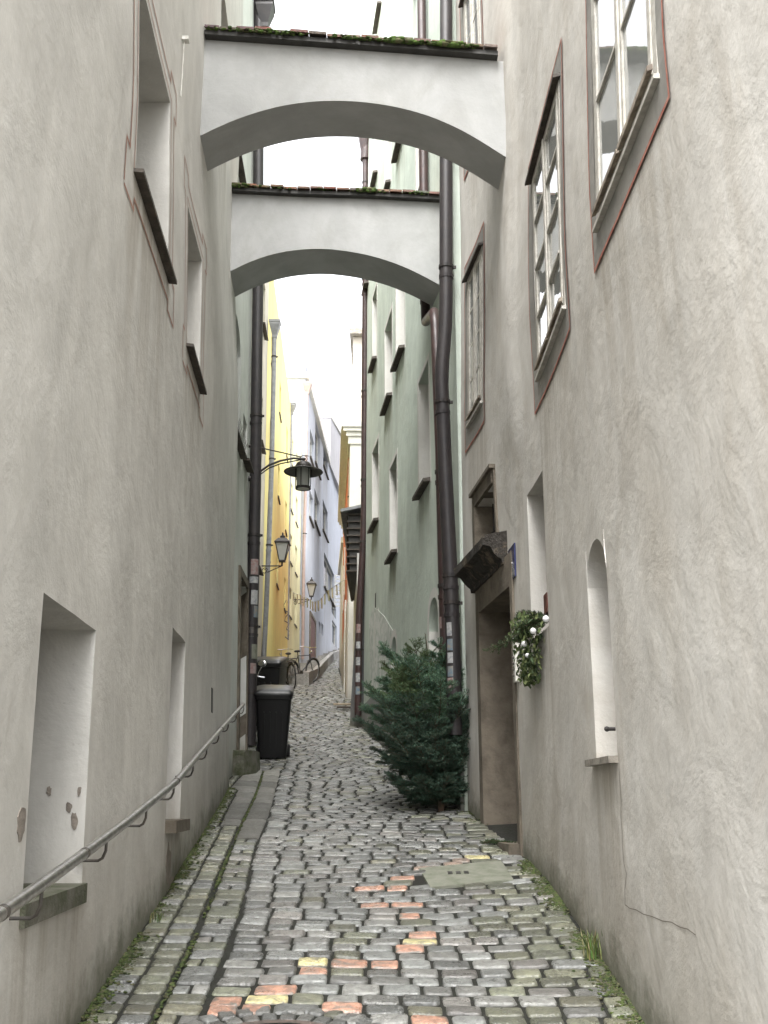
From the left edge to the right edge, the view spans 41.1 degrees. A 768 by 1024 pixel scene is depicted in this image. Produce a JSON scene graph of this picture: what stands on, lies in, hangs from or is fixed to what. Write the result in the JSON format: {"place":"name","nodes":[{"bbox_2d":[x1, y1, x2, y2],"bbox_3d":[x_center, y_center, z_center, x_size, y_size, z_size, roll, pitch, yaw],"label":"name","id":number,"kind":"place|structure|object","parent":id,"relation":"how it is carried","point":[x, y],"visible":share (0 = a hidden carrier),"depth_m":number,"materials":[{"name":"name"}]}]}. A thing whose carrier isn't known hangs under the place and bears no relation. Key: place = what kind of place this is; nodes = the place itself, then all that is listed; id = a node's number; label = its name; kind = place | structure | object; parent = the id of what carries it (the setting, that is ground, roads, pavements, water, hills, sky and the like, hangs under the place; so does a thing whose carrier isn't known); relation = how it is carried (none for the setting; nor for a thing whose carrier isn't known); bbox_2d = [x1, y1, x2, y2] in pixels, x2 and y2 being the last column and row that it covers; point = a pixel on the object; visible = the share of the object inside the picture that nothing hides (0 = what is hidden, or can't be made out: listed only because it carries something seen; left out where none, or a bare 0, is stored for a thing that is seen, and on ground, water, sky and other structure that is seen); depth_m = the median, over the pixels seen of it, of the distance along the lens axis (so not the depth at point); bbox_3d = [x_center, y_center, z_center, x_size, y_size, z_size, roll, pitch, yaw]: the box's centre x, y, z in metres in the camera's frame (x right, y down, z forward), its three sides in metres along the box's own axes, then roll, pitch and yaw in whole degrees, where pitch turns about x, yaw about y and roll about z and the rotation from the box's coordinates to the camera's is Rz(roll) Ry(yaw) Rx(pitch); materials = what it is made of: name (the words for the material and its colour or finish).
{"place":"outdoors","nodes":[
{"label":"outdoors","id":0,"kind":"place"},
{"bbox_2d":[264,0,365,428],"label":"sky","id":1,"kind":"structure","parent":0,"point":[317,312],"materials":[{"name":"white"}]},
{"bbox_2d":[80,658,639,1023],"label":"cobbled lane","id":2,"kind":"structure","parent":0,"point":[347,973],"depth_m":5.79,"materials":[{"name":"grey stone"}]},
{"bbox_2d":[149,910,164,922],"bbox_3d":[-1.294,2.296,5.826,0.101,0.065,0.121,6,-17,-22],"label":"grass tuft","id":3,"kind":"object","parent":2,"relation":"on","point":[158,915],"visible":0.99,"depth_m":5.79,"materials":[{"name":"green plant"}]},
{"bbox_2d":[220,770,279,839],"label":"kerb slabs","id":4,"kind":"structure","parent":2,"relation":"on","point":[245,786],"depth_m":9.89,"materials":[{"name":"stone"}]},
{"bbox_2d":[256,660,272,731],"bbox_3d":[-1.996,2.922,15.627,0.833,1.313,1.843,-4,-7,13],"label":"motor scooter","id":5,"kind":"object","parent":2,"relation":"on","point":[262,663],"visible":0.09,"depth_m":15.14,"materials":[{"name":"black metal"}]},
{"bbox_2d":[257,656,288,685],"bbox_3d":[-2.027,3.135,17.645,0.691,1.273,0.835,-2,-7,6],"label":"wheelie bin","id":6,"kind":"object","parent":2,"relation":"on","point":[273,671],"visible":0.38,"depth_m":17.32,"materials":[{"name":"black plastic"}]},
{"bbox_2d":[254,685,293,757],"bbox_3d":[-1.516,2.889,14.040,0.540,1.013,0.607,1,-7,-4],"label":"wheelie bin","id":7,"kind":"object","parent":2,"relation":"on","point":[273,706],"visible":0.91,"depth_m":13.80,"materials":[{"name":"black plastic"}]},
{"bbox_2d":[239,1020,321,1023],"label":"manhole cover","id":8,"kind":"object","parent":2,"relation":"on","point":[281,1021],"visible":1,"depth_m":4.27,"materials":[{"name":"metal"}]},
{"bbox_2d":[278,648,295,688],"bbox_3d":[-2.598,4.153,27.070,0.580,1.040,1.760,0,-5,-23],"label":"bicycle","id":9,"kind":"object","parent":2,"relation":"on","point":[288,667],"visible":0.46,"depth_m":26.74,"materials":[{"name":"black metal"}]},
{"bbox_2d":[286,646,319,684],"bbox_3d":[-2.316,4.347,28.972,0.580,1.040,1.760,-1,-4,31],"label":"bicycle","id":10,"kind":"object","parent":2,"relation":"on","point":[307,663],"visible":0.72,"depth_m":29.13,"materials":[{"name":"metal"}]},
{"bbox_2d":[286,648,338,684],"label":"stepped footway","id":11,"kind":"structure","parent":2,"relation":"on","point":[299,678],"depth_m":33.27,"materials":[{"name":"stone"}]},
{"bbox_2d":[303,650,338,684],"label":"kerb","id":12,"kind":"structure","parent":2,"relation":"on","point":[309,678],"depth_m":32.46,"materials":[{"name":"stone"}]},
{"bbox_2d":[333,703,350,704],"bbox_3d":[-0.879,4.125,21.979,0.420,0.065,0.164,1,-16,-3],"label":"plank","id":13,"kind":"object","parent":2,"relation":"on","point":[341,703],"visible":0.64,"depth_m":21.93,"materials":[{"name":"beige wood"}]},
{"bbox_2d":[337,706,350,708],"bbox_3d":[-0.797,4.057,21.269,0.360,0.064,0.164,-1,-16,3],"label":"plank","id":14,"kind":"object","parent":2,"relation":"on","point":[347,707],"visible":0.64,"depth_m":21.20,"materials":[{"name":"wood"}]},
{"bbox_2d":[78,771,644,1023],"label":"moss","id":15,"kind":"object","parent":2,"relation":"on","point":[548,889],"visible":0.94,"depth_m":5.27,"materials":[{"name":"green plant"}]},
{"bbox_2d":[349,633,470,811],"bbox_3d":[0.294,2.036,10.038,1.307,1.779,1.608,0,-16,0],"label":"spruce tree","id":16,"kind":"object","parent":2,"relation":"on","point":[435,763],"visible":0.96,"depth_m":9.62,"materials":[{"name":"green plant"}]},
{"bbox_2d":[419,860,513,888],"bbox_3d":[0.548,2.479,6.951,0.606,0.180,0.734,0,-16,0],"label":"inspection cover","id":17,"kind":"object","parent":2,"relation":"on","point":[461,875],"visible":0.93,"depth_m":6.89,"materials":[{"name":"concrete"}]},
{"bbox_2d":[479,838,516,843],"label":"fir twigs","id":18,"kind":"object","parent":2,"relation":"on","point":[491,841],"visible":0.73,"depth_m":7.92,"materials":[{"name":"green plant"}]},
{"bbox_2d":[576,928,601,960],"bbox_3d":[1.045,2.164,5.141,0.189,0.157,0.188,0,-16,0],"label":"grass tuft","id":19,"kind":"object","parent":2,"relation":"on","point":[594,952],"visible":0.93,"depth_m":5.12,"materials":[{"name":"green plant"}]},
{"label":"ground","id":20,"kind":"structure","parent":0,"visible":0},
{"bbox_2d":[0,0,242,1023],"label":"house","id":21,"kind":"structure","parent":20,"relation":"on","point":[118,410],"depth_m":4.82,"materials":[{"name":"paint"}]},
{"bbox_2d":[0,702,244,922],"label":"handrail","id":22,"kind":"object","parent":21,"relation":"attached to","point":[21,898],"visible":0.93,"depth_m":4.12,"materials":[{"name":"metal"}]},
{"bbox_2d":[180,36,189,96],"bbox_3d":[-1.479,-3.290,7.573,0.050,0.515,0.050,0,-16,0],"label":"cable clip","id":23,"kind":"object","parent":21,"relation":"attached to","point":[185,39],"visible":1,"depth_m":7.61,"materials":[{"name":"white plastic"}]},
{"bbox_2d":[230,182,439,305],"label":"flying arch","id":24,"kind":"structure","parent":21,"relation":"attached to","point":[381,236],"depth_m":12.09,"materials":[{"name":"paint"}]},
{"bbox_2d":[200,24,505,189],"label":"flying arch","id":25,"kind":"structure","parent":21,"relation":"attached to","point":[263,87],"depth_m":8.98,"materials":[{"name":"paint"}]},
{"bbox_2d":[229,0,253,777],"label":"house","id":26,"kind":"structure","parent":20,"relation":"on","point":[238,733],"depth_m":13.85,"materials":[{"name":"white paint"}]},
{"bbox_2d":[248,0,275,745],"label":"drainpipe","id":27,"kind":"object","parent":26,"relation":"attached to","point":[264,12],"visible":0.62,"depth_m":14.72,"materials":[{"name":"black metal"}]},
{"bbox_2d":[248,444,322,490],"bbox_3d":[-1.417,-0.653,14.727,1.081,0.672,0.562,0,-16,0],"label":"street lamp","id":28,"kind":"object","parent":26,"relation":"attached to","point":[303,472],"visible":1,"depth_m":14.66,"materials":[{"name":"black metal"}]},
{"bbox_2d":[232,750,259,775],"bbox_3d":[-1.690,3.114,12.483,0.340,0.385,0.720,0,-16,0],"label":"corner stone","id":29,"kind":"object","parent":20,"relation":"on","point":[246,762],"visible":0.65,"depth_m":12.21,"materials":[{"name":"grey stone"}]},
{"bbox_2d":[250,282,268,656],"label":"house","id":30,"kind":"structure","parent":20,"relation":"on","point":[265,350],"depth_m":22.63,"materials":[{"name":"beige paint"}]},
{"bbox_2d":[261,319,280,656],"bbox_3d":[-2.553,-0.661,22.936,0.264,7.905,0.264,0,-16,0],"label":"drainpipe","id":31,"kind":"object","parent":30,"relation":"attached to","point":[275,325],"visible":0.91,"depth_m":22.89,"materials":[{"name":"metal"}]},
{"bbox_2d":[262,532,290,572],"bbox_3d":[-2.342,0.885,22.189,0.605,0.911,0.327,0,-16,0],"label":"wall lantern","id":32,"kind":"object","parent":30,"relation":"attached to","point":[282,544],"depth_m":22.10,"materials":[{"name":"grey glass"}]},
{"bbox_2d":[261,281,289,656],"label":"house","id":33,"kind":"structure","parent":20,"relation":"on","point":[277,638],"depth_m":27.74,"materials":[{"name":"yellow paint"}]},
{"bbox_2d":[287,402,296,639],"bbox_3d":[-3.105,0.194,33.291,0.311,7.964,0.311,0,-16,0],"label":"drainpipe","id":34,"kind":"object","parent":33,"relation":"attached to","point":[293,405],"visible":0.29,"depth_m":33.39,"materials":[{"name":"metal"}]},
{"bbox_2d":[287,419,301,668],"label":"house","id":35,"kind":"structure","parent":20,"relation":"on","point":[294,609],"depth_m":35.57,"materials":[{"name":"yellow paint"}]},
{"bbox_2d":[294,577,316,604],"bbox_3d":[-2.678,2.662,34.570,0.792,0.936,0.336,0,-16,0],"label":"wall lantern","id":36,"kind":"object","parent":35,"relation":"attached to","point":[311,585],"depth_m":34.48,"materials":[{"name":"beige glass"}]},
{"bbox_2d":[285,361,342,662],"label":"house","id":37,"kind":"structure","parent":20,"relation":"on","point":[324,532],"depth_m":44.62,"materials":[{"name":"white paint"}]},
{"bbox_2d":[301,382,311,658],"bbox_3d":[-2.927,0.148,37.719,0.342,10.532,0.342,0,-16,0],"label":"drainpipe","id":38,"kind":"object","parent":37,"relation":"attached to","point":[307,386],"visible":0.87,"depth_m":37.56,"materials":[{"name":"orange metal"}]},
{"bbox_2d":[311,616,314,657],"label":"door","id":39,"kind":"structure","parent":37,"relation":"in","point":[312,621],"depth_m":40.24,"materials":[{"name":"brown wood"}]},
{"bbox_2d":[314,496,316,520],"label":"window","id":40,"kind":"structure","parent":37,"relation":"in","point":[315,504],"depth_m":44.33,"materials":[{"name":"white wood"}]},
{"bbox_2d":[315,430,317,460],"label":"window","id":41,"kind":"structure","parent":37,"relation":"in","point":[316,439],"depth_m":45.32,"materials":[{"name":"white wood"}]},
{"bbox_2d":[323,508,324,529],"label":"window","id":42,"kind":"structure","parent":37,"relation":"in","point":[323,508],"depth_m":47.91,"materials":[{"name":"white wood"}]},
{"bbox_2d":[324,558,331,597],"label":"window","id":43,"kind":"structure","parent":37,"relation":"in","point":[327,574],"depth_m":49.20,"materials":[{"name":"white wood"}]},
{"bbox_2d":[332,623,334,644],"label":"window","id":44,"kind":"structure","parent":37,"relation":"in","point":[333,627],"depth_m":51.04,"materials":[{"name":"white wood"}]},
{"bbox_2d":[338,537,342,672],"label":"house","id":45,"kind":"structure","parent":20,"relation":"on","point":[340,567],"depth_m":35.65,"materials":[{"name":"beige paint"}]},
{"bbox_2d":[338,421,360,698],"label":"house","id":46,"kind":"structure","parent":20,"relation":"on","point":[350,446],"depth_m":25.41,"materials":[{"name":"white paint"}]},
{"bbox_2d":[342,548,345,691],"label":"wall","id":47,"kind":"structure","parent":46,"relation":"in","point":[344,548],"depth_m":26.57,"materials":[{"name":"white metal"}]},
{"bbox_2d":[347,460,348,601],"bbox_3d":[-0.852,0.906,25.611,0.148,4.608,0.118,0,-16,0],"label":"drainpipe","id":48,"kind":"object","parent":46,"relation":"attached to","point":[348,506],"visible":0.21,"depth_m":25.96,"materials":[{"name":"orange metal"}]},
{"bbox_2d":[340,505,360,660],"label":"house","id":49,"kind":"structure","parent":20,"relation":"on","point":[351,518],"depth_m":20.14,"materials":[{"name":"white paint"}]},
{"bbox_2d":[289,579,345,611],"bbox_3d":[-1.547,1.887,26.257,0.339,1.909,10.778,4,-16,-12],"label":"bunting","id":50,"kind":"object","parent":49,"relation":"attached to","point":[324,595],"visible":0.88,"depth_m":26.91,"materials":[{"name":"fabric"}]},
{"bbox_2d":[350,328,361,420],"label":"tower house","id":51,"kind":"structure","parent":20,"relation":"on","point":[356,342],"depth_m":43.24,"materials":[{"name":"beige paint"}]},
{"bbox_2d":[350,0,467,810],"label":"house","id":52,"kind":"structure","parent":20,"relation":"on","point":[400,602],"depth_m":14.71,"materials":[{"name":"green paint"}]},
{"bbox_2d":[354,137,368,715],"bbox_3d":[-0.384,-2.151,19.719,0.302,11.944,0.302,0,-16,0],"label":"drainpipe","id":53,"kind":"object","parent":52,"relation":"attached to","point":[363,142],"visible":0.83,"depth_m":19.09,"materials":[{"name":"black metal"}]},
{"bbox_2d":[360,143,368,161],"bbox_3d":[-0.192,-9.442,21.770,0.603,4.518,0.238,0,-16,0],"label":"drainpipe","id":54,"kind":"object","parent":52,"relation":"attached to","point":[365,152],"visible":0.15,"depth_m":21.11,"materials":[{"name":"black metal"}]},
{"bbox_2d":[417,0,445,651],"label":"drainpipe","id":55,"kind":"object","parent":52,"relation":"attached to","point":[429,316],"visible":0.31,"depth_m":11.40,"materials":[{"name":"black metal"}]},
{"bbox_2d":[454,0,767,1023],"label":"house","id":56,"kind":"structure","parent":20,"relation":"on","point":[614,488],"depth_m":4.36,"materials":[{"name":"paint"}]},
{"bbox_2d":[435,0,462,734],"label":"drainpipe","id":57,"kind":"object","parent":56,"relation":"attached to","point":[451,601],"visible":0.82,"depth_m":10.44,"materials":[{"name":"black metal"}]},
{"bbox_2d":[458,0,482,179],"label":"window","id":58,"kind":"structure","parent":56,"relation":"attached to","point":[471,24],"depth_m":10.93,"materials":[{"name":"white wood"}]},
{"bbox_2d":[462,221,484,452],"bbox_3d":[0.908,-1.710,10.133,0.131,2.079,0.931,2,-16,-7],"label":"window","id":59,"kind":"structure","parent":56,"relation":"attached to","point":[473,280],"depth_m":10.10,"materials":[{"name":"grey wood"}]},
{"bbox_2d":[508,543,515,578],"bbox_3d":[1.016,0.407,8.133,0.016,0.266,0.281,1,-16,-3],"label":"number sign","id":60,"kind":"object","parent":56,"relation":"attached to","point":[513,549],"visible":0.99,"depth_m":8.03,"materials":[{"name":"blue metal"}]},
{"bbox_2d":[482,592,548,688],"bbox_3d":[1.010,0.777,6.823,0.389,0.715,1.531,3,-16,-9],"label":"winter bouquet","id":61,"kind":"object","parent":56,"relation":"attached to","point":[530,624],"visible":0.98,"depth_m":6.96,"materials":[{"name":"green plant"}]},
{"bbox_2d":[512,631,518,681],"bbox_3d":[1.002,1.100,7.825,0.046,0.393,0.080,0,-16,0],"label":"bell board","id":62,"kind":"object","parent":56,"relation":"attached to","point":[515,668],"visible":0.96,"depth_m":7.79,"materials":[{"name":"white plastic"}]},
{"bbox_2d":[525,39,569,413],"bbox_3d":[1.107,-1.847,6.877,0.129,2.019,1.399,0,-16,0],"label":"window","id":63,"kind":"structure","parent":56,"relation":"attached to","point":[544,181],"depth_m":6.76,"materials":[{"name":"white wood"}]},
{"bbox_2d":[585,0,669,273],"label":"window","id":64,"kind":"structure","parent":56,"relation":"attached to","point":[628,95],"depth_m":4.71,"materials":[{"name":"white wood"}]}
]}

